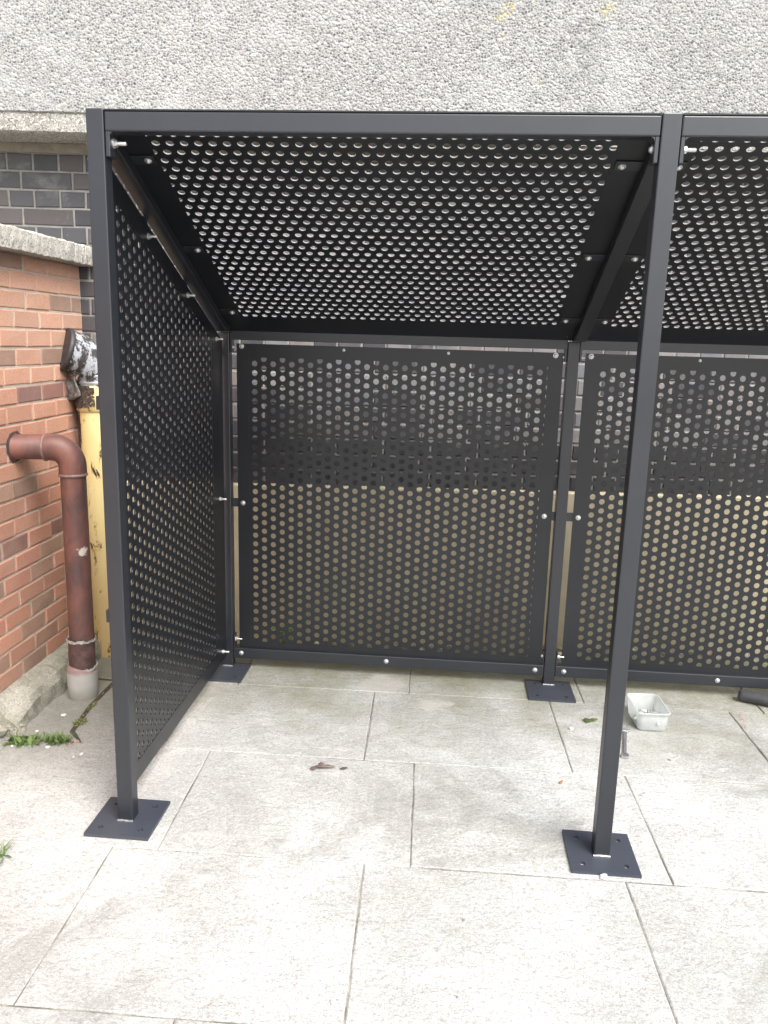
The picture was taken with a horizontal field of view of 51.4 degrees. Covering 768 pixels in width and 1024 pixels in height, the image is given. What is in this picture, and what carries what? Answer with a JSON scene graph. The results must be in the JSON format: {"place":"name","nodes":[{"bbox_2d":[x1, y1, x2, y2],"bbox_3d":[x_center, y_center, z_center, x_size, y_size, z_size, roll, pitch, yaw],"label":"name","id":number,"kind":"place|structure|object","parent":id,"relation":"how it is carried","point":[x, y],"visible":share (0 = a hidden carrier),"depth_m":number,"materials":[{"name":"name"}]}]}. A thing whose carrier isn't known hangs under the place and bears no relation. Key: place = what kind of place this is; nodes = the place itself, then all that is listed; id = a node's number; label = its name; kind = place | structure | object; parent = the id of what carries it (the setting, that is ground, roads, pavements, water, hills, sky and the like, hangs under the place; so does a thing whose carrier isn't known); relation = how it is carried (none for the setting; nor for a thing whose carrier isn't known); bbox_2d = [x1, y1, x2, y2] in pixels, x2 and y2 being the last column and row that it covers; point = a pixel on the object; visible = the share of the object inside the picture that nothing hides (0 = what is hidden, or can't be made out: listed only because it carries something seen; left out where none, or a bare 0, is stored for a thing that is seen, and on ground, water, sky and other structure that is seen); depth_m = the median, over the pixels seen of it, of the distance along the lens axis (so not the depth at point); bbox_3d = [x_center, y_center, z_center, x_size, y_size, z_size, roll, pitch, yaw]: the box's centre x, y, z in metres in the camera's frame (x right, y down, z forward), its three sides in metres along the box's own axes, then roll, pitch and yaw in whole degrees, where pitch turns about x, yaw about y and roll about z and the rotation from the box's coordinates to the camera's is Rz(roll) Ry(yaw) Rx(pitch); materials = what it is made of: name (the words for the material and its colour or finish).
{"place":"outdoors","nodes":[
{"label":"outdoors","id":0,"kind":"place"},
{"bbox_2d":[0,640,767,1023],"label":"paving","id":1,"kind":"structure","parent":0,"point":[206,930],"depth_m":2.45,"materials":[{"name":"grey concrete"}]},
{"bbox_2d":[0,838,13,863],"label":"grass tuft","id":2,"kind":"object","parent":1,"relation":"on","point":[3,850],"visible":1,"depth_m":2.42,"materials":[{"name":"green plant"}]},
{"bbox_2d":[2,732,43,747],"bbox_3d":[-1.397,0.879,3.107,0.150,0.039,0.115,3,12,4],"label":"weed","id":3,"kind":"object","parent":1,"relation":"on","point":[17,741],"visible":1,"depth_m":3.10,"materials":[{"name":"green plant"}]},
{"bbox_2d":[0,223,92,691],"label":"red brick wall","id":4,"kind":"structure","parent":1,"relation":"on","point":[40,306],"depth_m":3.40,"materials":[{"name":"brick"}]},
{"bbox_2d":[6,430,98,700],"bbox_3d":[-1.407,0.248,3.394,0.322,1.188,0.134,0,12,-10],"label":"brown waste pipe","id":5,"kind":"object","parent":4,"relation":"attached to","point":[66,454],"visible":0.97,"depth_m":3.35,"materials":[{"name":"brown metal"}]},
{"bbox_2d":[60,328,110,656],"bbox_3d":[-1.395,-0.062,3.842,0.278,1.605,0.208,-8,15,-37],"label":"yellow pipe","id":6,"kind":"object","parent":4,"relation":"attached to","point":[78,364],"visible":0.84,"depth_m":3.73,"materials":[{"name":"metal"}]},
{"bbox_2d":[0,637,101,736],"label":"kerb","id":7,"kind":"structure","parent":1,"relation":"on","point":[26,698],"depth_m":3.36,"materials":[{"name":"concrete"}]},
{"bbox_2d":[41,729,74,746],"bbox_3d":[-1.281,0.877,3.119,0.162,0.043,0.105,7,13,24],"label":"weed","id":8,"kind":"object","parent":1,"relation":"on","point":[54,739],"visible":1,"depth_m":3.11,"materials":[{"name":"green plant"}]},
{"bbox_2d":[72,717,88,725],"bbox_3d":[-1.246,0.860,3.277,0.061,0.011,0.082,3,12,4],"label":"moss","id":9,"kind":"object","parent":1,"relation":"on","point":[79,722],"visible":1,"depth_m":3.27,"materials":[{"name":"green plant"}]},
{"bbox_2d":[87,701,96,710],"bbox_3d":[-1.250,0.830,3.417,0.035,0.010,0.091,3,12,4],"label":"moss","id":10,"kind":"object","parent":1,"relation":"on","point":[95,704],"visible":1,"depth_m":3.42,"materials":[{"name":"green plant"}]},
{"bbox_2d":[317,762,334,767],"bbox_3d":[-0.216,0.947,2.984,0.066,0.011,0.033,1,12,-4],"label":"brown leaf","id":11,"kind":"object","parent":1,"relation":"on","point":[321,764],"visible":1,"depth_m":2.99,"materials":[{"name":"brown plant"}]},
{"bbox_2d":[64,691,746,746],"bbox_3d":[0.147,0.896,3.314,2.838,0.011,0.677,3,12,4],"label":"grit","id":12,"kind":"object","parent":1,"relation":"on","point":[78,741],"visible":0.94,"depth_m":3.30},
{"bbox_2d":[83,108,767,878],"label":"shelter","id":13,"kind":"object","parent":1,"relation":"on","point":[627,234],"visible":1,"depth_m":3.12,"materials":[{"name":"metal"}]},
{"bbox_2d":[583,718,597,721],"bbox_3d":[0.886,0.887,3.410,0.065,0.009,0.032,-2,13,-18],"label":"green leaf","id":14,"kind":"object","parent":1,"relation":"on","point":[590,719],"visible":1,"depth_m":3.41,"materials":[{"name":"green plant"}]},
{"bbox_2d":[600,873,606,879],"bbox_3d":[0.663,1.101,2.410,0.020,0.013,0.030,13,17,43],"label":"stone chip","id":15,"kind":"object","parent":1,"relation":"on","point":[603,876],"visible":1,"depth_m":2.40,"materials":[{"name":"white stone"}]},
{"bbox_2d":[621,727,629,758],"bbox_3d":[0.976,0.931,3.230,0.040,0.010,0.260,5,13,16],"label":"spanner","id":16,"kind":"object","parent":1,"relation":"on","point":[624,754],"visible":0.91,"depth_m":3.21,"materials":[{"name":"silver metal"}]},
{"bbox_2d":[626,693,670,730],"bbox_3d":[1.126,0.857,3.413,0.140,0.085,0.202,2,12,1],"label":"plastic tub","id":17,"kind":"object","parent":1,"relation":"on","point":[643,721],"visible":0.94,"depth_m":3.39,"materials":[{"name":"white plastic"}]},
{"bbox_2d":[737,689,767,706],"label":"dark tube","id":18,"kind":"object","parent":1,"relation":"on","point":[753,697],"visible":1,"depth_m":3.61,"materials":[{"name":"rubber"}]},
{"label":"ground","id":19,"kind":"structure","parent":0,"visible":0},
{"bbox_2d":[0,0,767,652],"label":"building wall","id":20,"kind":"structure","parent":19,"relation":"on","point":[64,64],"depth_m":3.43,"materials":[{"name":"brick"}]}
]}

